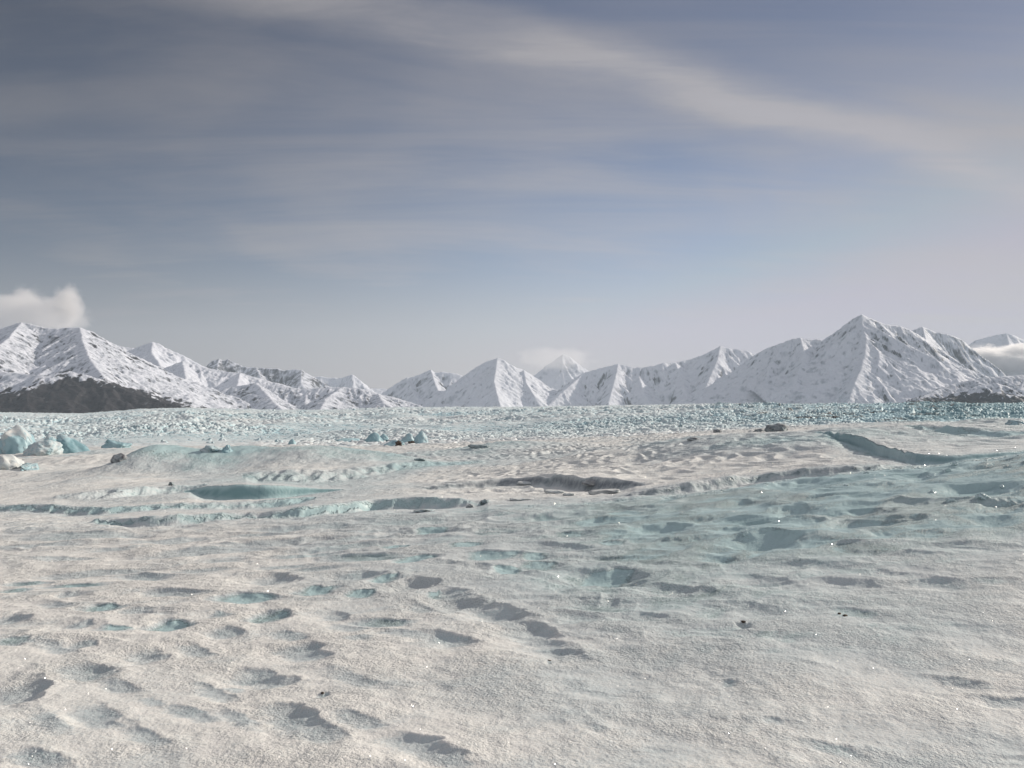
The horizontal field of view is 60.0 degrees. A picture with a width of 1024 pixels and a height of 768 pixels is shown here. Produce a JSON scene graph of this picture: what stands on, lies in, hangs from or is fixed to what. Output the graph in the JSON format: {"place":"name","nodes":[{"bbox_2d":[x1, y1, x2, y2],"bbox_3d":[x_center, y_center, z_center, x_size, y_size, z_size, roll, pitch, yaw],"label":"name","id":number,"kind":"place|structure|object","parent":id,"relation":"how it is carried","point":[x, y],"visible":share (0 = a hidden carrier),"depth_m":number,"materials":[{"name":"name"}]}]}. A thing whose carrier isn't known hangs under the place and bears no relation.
{"place":"outdoors","nodes":[
{"label":"outdoors","id":0,"kind":"place"},
{"bbox_2d":[0,322,252,412],"bbox_3d":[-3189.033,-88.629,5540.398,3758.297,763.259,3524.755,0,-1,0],"label":"mountain","id":1,"kind":"structure","parent":0,"point":[64,370],"depth_m":5294.56,"materials":[{"name":"white snow"}]},
{"bbox_2d":[119,342,206,367],"bbox_3d":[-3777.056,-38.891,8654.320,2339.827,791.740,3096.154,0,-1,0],"label":"mountain","id":2,"kind":"structure","parent":0,"point":[157,354],"depth_m":8847.60,"materials":[{"name":"white snow"}]},
{"bbox_2d":[164,361,291,391],"bbox_3d":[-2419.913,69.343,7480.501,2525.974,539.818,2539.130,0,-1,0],"label":"mountain","id":3,"kind":"structure","parent":0,"point":[219,381],"depth_m":7450.86,"materials":[{"name":"white snow"}]},
{"bbox_2d":[206,359,329,388],"bbox_3d":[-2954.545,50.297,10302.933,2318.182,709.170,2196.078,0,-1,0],"label":"mountain","id":4,"kind":"structure","parent":0,"point":[297,379],"depth_m":10401.22,"materials":[{"name":"white snow"}]},
{"bbox_2d":[220,383,421,409],"bbox_3d":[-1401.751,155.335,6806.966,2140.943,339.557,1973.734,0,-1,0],"label":"mountain","id":5,"kind":"structure","parent":0,"point":[260,396],"depth_m":6781.10,"materials":[{"name":"white snow"}]},
{"bbox_2d":[315,374,373,391],"bbox_3d":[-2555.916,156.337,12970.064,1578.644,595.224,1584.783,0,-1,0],"label":"mountain","id":6,"kind":"structure","parent":0,"point":[351,381],"depth_m":12923.22,"materials":[{"name":"white snow"}]},
{"bbox_2d":[370,388,386,393],"bbox_3d":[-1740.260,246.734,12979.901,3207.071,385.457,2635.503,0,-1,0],"label":"mountain","id":7,"kind":"structure","parent":0,"point":[379,390],"depth_m":13271.90,"materials":[{"name":"white snow"}]},
{"bbox_2d":[381,370,462,404],"bbox_3d":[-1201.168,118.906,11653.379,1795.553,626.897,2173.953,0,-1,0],"label":"mountain","id":8,"kind":"structure","parent":0,"point":[420,388],"depth_m":11558.14,"materials":[{"name":"white snow"}]},
{"bbox_2d":[418,358,556,406],"bbox_3d":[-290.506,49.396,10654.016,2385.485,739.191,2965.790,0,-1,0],"label":"mountain","id":9,"kind":"structure","parent":0,"point":[498,382],"depth_m":10287.27,"materials":[{"name":"white snow"}]},
{"bbox_2d":[0,455,1023,767],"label":"snow ground","id":10,"kind":"structure","parent":0,"point":[690,557],"depth_m":6.23,"materials":[{"name":"white snow"}]},
{"bbox_2d":[925,473,935,477],"bbox_3d":[6.050,1.329,12.814,0.147,0.080,0.188,-1,-1,27],"label":"glazed ice knob","id":11,"kind":"object","parent":10,"relation":"on","point":[930,475],"visible":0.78,"depth_m":12.80,"materials":[{"name":"white ice"}]},
{"bbox_2d":[974,493,989,499],"bbox_3d":[5.484,1.311,10.298,0.195,0.098,0.167,0,-1,0],"label":"glazed ice knob","id":12,"kind":"object","parent":10,"relation":"on","point":[983,496],"visible":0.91,"depth_m":10.26,"materials":[{"name":"white ice"}]},
{"bbox_2d":[0,417,1023,529],"bbox_3d":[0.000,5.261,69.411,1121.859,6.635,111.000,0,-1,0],"label":"snow plain","id":13,"kind":"structure","parent":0,"point":[72,490],"depth_m":24.43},
{"bbox_2d":[0,454,23,469],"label":"ice hummock","id":14,"kind":"object","parent":13,"relation":"on","point":[9,462],"visible":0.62,"depth_m":47.16,"materials":[{"name":"white ice"}]},
{"bbox_2d":[0,425,35,453],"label":"ice hummock","id":15,"kind":"object","parent":13,"relation":"on","point":[15,439],"visible":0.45,"depth_m":96.56,"materials":[{"name":"ice"}]},
{"bbox_2d":[20,463,38,470],"bbox_3d":[-25.740,4.513,47.400,0.967,0.601,1.500,1,-1,-30],"label":"ice hummock","id":16,"kind":"object","parent":13,"relation":"on","point":[29,466],"visible":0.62,"depth_m":47.27,"materials":[{"name":"ice"}]},
{"bbox_2d":[23,440,63,455],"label":"ice hummock","id":17,"kind":"object","parent":13,"relation":"on","point":[45,448],"visible":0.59,"depth_m":93.40,"materials":[{"name":"white ice"}]},
{"bbox_2d":[44,435,55,440],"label":"ice hummock","id":18,"kind":"object","parent":13,"relation":"on","point":[50,437],"visible":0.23,"depth_m":116.64,"materials":[{"name":"white ice"}]},
{"bbox_2d":[56,434,89,453],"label":"ice hummock","id":19,"kind":"object","parent":13,"relation":"on","point":[70,445],"visible":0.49,"depth_m":98.73,"materials":[{"name":"blue ice"}]},
{"bbox_2d":[101,439,131,447],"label":"ice hummock","id":20,"kind":"object","parent":13,"relation":"on","point":[111,444],"visible":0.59,"depth_m":114.92,"materials":[{"name":"blue ice"}]},
{"bbox_2d":[110,453,127,462],"bbox_3d":[-19.277,3.671,43.507,0.776,0.559,0.819,0,-1,0],"label":"snow boulder","id":21,"kind":"object","parent":13,"relation":"on","point":[119,457],"visible":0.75,"depth_m":43.25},
{"bbox_2d":[199,445,222,451],"bbox_3d":[-15.691,3.443,46.460,1.201,0.494,1.176,0,-1,0],"label":"ice block","id":22,"kind":"object","parent":13,"relation":"on","point":[209,448],"depth_m":46.09,"materials":[{"name":"white ice"}]},
{"bbox_2d":[221,444,232,452],"bbox_3d":[-14.878,3.438,46.343,0.678,0.569,0.706,-1,-1,37],"label":"ice block","id":23,"kind":"object","parent":13,"relation":"on","point":[227,448],"depth_m":46.19,"materials":[{"name":"ice"}]},
{"bbox_2d":[384,440,404,445],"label":"ice hummock","id":24,"kind":"object","parent":13,"relation":"on","point":[391,443],"visible":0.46,"depth_m":122.06,"materials":[{"name":"ice"}]},
{"bbox_2d":[395,440,401,445],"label":"rock debris","id":25,"kind":"object","parent":13,"relation":"on","point":[398,442],"visible":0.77,"depth_m":118.13,"materials":[{"name":"brown stone"}]},
{"bbox_2d":[414,458,425,460],"bbox_3d":[-4.830,3.968,46.470,0.625,0.163,0.473,0,-1,0],"label":"snow boulder","id":26,"kind":"object","parent":13,"relation":"on","point":[419,459],"visible":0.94,"depth_m":46.28,"materials":[{"name":"white snow"}]},
{"bbox_2d":[413,509,435,511],"bbox_3d":[-1.453,2.097,14.698,0.379,0.046,0.231,0,-1,0],"label":"ice lump","id":27,"kind":"object","parent":13,"relation":"on","point":[421,510],"visible":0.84,"depth_m":14.63,"materials":[{"name":"white ice"}]},
{"bbox_2d":[468,444,489,447],"bbox_3d":[-2.381,4.494,63.851,1.652,0.333,0.992,0,-1,0],"label":"snow boulder","id":28,"kind":"object","parent":13,"relation":"on","point":[477,446],"visible":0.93,"depth_m":63.46,"materials":[{"name":"white snow"}]},
{"bbox_2d":[479,499,486,504],"bbox_3d":[-0.514,2.164,16.212,0.157,0.127,0.162,1,-1,-28],"label":"ice lump","id":29,"kind":"object","parent":13,"relation":"on","point":[482,502],"visible":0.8,"depth_m":16.17,"materials":[{"name":"grey ice"}]},
{"bbox_2d":[0,440,1020,767],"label":"snow crystals","id":30,"kind":"object","parent":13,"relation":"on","point":[504,590],"visible":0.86,"depth_m":7.49,"materials":[{"name":"white snow"}]},
{"bbox_2d":[510,497,533,500],"bbox_3d":[0.180,2.181,16.781,0.471,0.044,0.352,0,-1,0],"label":"snow slab","id":31,"kind":"object","parent":13,"relation":"on","point":[518,499],"depth_m":16.65,"materials":[{"name":"white snow"}]},
{"bbox_2d":[517,481,530,484],"bbox_3d":[0.474,2.712,24.322,0.684,0.087,0.511,0,-1,0],"label":"snow slab","id":32,"kind":"object","parent":13,"relation":"on","point":[524,482],"depth_m":24.14,"materials":[{"name":"white snow"}]},
{"bbox_2d":[544,489,564,493],"bbox_3d":[0.904,2.290,18.833,0.462,0.090,0.346,0,-1,0],"label":"snow slab","id":33,"kind":"object","parent":13,"relation":"on","point":[549,491],"depth_m":18.70,"materials":[{"name":"white snow"}]},
{"bbox_2d":[563,493,575,495],"bbox_3d":[1.127,2.177,17.491,0.260,0.060,0.222,0,-1,0],"label":"snow slab","id":34,"kind":"object","parent":13,"relation":"on","point":[569,494],"depth_m":17.41,"materials":[{"name":"white snow"}]},
{"bbox_2d":[581,479,595,485],"bbox_3d":[1.917,2.296,20.675,0.620,0.169,0.598,0,-1,0],"label":"snow slab","id":35,"kind":"object","parent":13,"relation":"on","point":[590,482],"depth_m":20.48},
{"bbox_2d":[588,489,619,494],"bbox_3d":[1.875,2.194,18.057,0.680,0.104,0.429,0,-1,0],"label":"snow slab","id":36,"kind":"object","parent":13,"relation":"on","point":[604,491],"depth_m":17.89,"materials":[{"name":"white snow"}]},
{"bbox_2d":[687,437,699,440],"bbox_3d":[6.930,2.104,33.785,0.522,0.154,0.530,0,-1,0],"label":"snow boulder","id":37,"kind":"object","parent":13,"relation":"on","point":[692,438],"visible":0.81,"depth_m":33.61,"materials":[{"name":"white snow"}]},
{"bbox_2d":[764,423,788,431],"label":"snow boulder","id":38,"kind":"object","parent":13,"relation":"on","point":[776,427],"visible":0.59,"depth_m":89.96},
{"bbox_2d":[1005,420,1023,424],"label":"ice lump","id":39,"kind":"object","parent":13,"relation":"on","point":[1013,422],"visible":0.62,"depth_m":31.45,"materials":[{"name":"teal ice"}]},
{"bbox_2d":[0,401,1023,446],"bbox_3d":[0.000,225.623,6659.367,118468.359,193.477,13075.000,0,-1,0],"label":"glacier","id":40,"kind":"object","parent":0,"point":[172,426],"visible":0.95,"depth_m":323.75,"materials":[{"name":"white ice"}]},
{"bbox_2d":[288,439,295,444],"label":"ice block","id":41,"kind":"object","parent":40,"relation":"on","point":[291,441],"depth_m":126.33,"materials":[{"name":"ice"}]},
{"bbox_2d":[336,438,359,441],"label":"ice hummock","id":42,"kind":"object","parent":40,"relation":"on","point":[349,439],"visible":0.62,"depth_m":154.83,"materials":[{"name":"white ice"}]},
{"bbox_2d":[364,432,383,441],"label":"ice fin","id":43,"kind":"object","parent":40,"relation":"on","point":[374,437],"visible":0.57,"depth_m":145.00,"materials":[{"name":"teal ice"}]},
{"bbox_2d":[380,434,388,440],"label":"ice fin","id":44,"kind":"object","parent":40,"relation":"on","point":[384,437],"visible":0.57,"depth_m":150.56,"materials":[{"name":"teal ice"}]},
{"bbox_2d":[401,433,413,441],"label":"ice fin","id":45,"kind":"object","parent":40,"relation":"on","point":[408,437],"visible":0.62,"depth_m":140.41,"materials":[{"name":"teal ice"}]},
{"bbox_2d":[414,431,427,443],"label":"ice fin","id":46,"kind":"object","parent":40,"relation":"on","point":[420,437],"visible":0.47,"depth_m":129.43,"materials":[{"name":"ice"}]},
{"bbox_2d":[0,0,1023,388],"label":"sky","id":47,"kind":"structure","parent":0,"point":[382,193],"materials":[{"name":"blue"}]},
{"bbox_2d":[534,354,588,390],"bbox_3d":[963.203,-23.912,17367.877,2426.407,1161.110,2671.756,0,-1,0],"label":"mountain","id":48,"kind":"structure","parent":0,"point":[558,373],"depth_m":17420.03,"materials":[{"name":"white snow"}]},
{"bbox_2d":[548,346,754,405],"bbox_3d":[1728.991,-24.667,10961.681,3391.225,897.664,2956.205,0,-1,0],"label":"mountain","id":49,"kind":"structure","parent":0,"point":[659,384],"depth_m":10586.67,"materials":[{"name":"white snow"}]},
{"bbox_2d":[676,338,822,403],"bbox_3d":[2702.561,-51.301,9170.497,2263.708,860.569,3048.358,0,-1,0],"label":"mountain","id":50,"kind":"structure","parent":0,"point":[790,360],"depth_m":8916.11,"materials":[{"name":"white snow"}]},
{"bbox_2d":[750,314,987,403],"bbox_3d":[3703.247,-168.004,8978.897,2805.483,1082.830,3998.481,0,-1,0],"label":"mountain","id":51,"kind":"structure","parent":0,"point":[861,359],"depth_m":8164.84,"materials":[{"name":"white snow"}]},
{"bbox_2d":[912,327,1005,376],"bbox_3d":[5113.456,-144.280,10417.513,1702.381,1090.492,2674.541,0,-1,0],"label":"mountain","id":52,"kind":"structure","parent":0,"point":[962,352],"depth_m":10435.21,"materials":[{"name":"white snow"}]},
{"bbox_2d":[905,375,1023,402],"bbox_3d":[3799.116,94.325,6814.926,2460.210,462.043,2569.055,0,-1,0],"label":"mountain","id":53,"kind":"structure","parent":0,"point":[1003,389],"depth_m":6284.77,"materials":[{"name":"white snow"}]},
{"bbox_2d":[968,333,1023,375],"bbox_3d":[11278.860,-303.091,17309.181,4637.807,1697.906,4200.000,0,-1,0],"label":"mountain","id":54,"kind":"structure","parent":0,"point":[1004,353],"depth_m":17890.15,"materials":[{"name":"white snow"}]}
]}

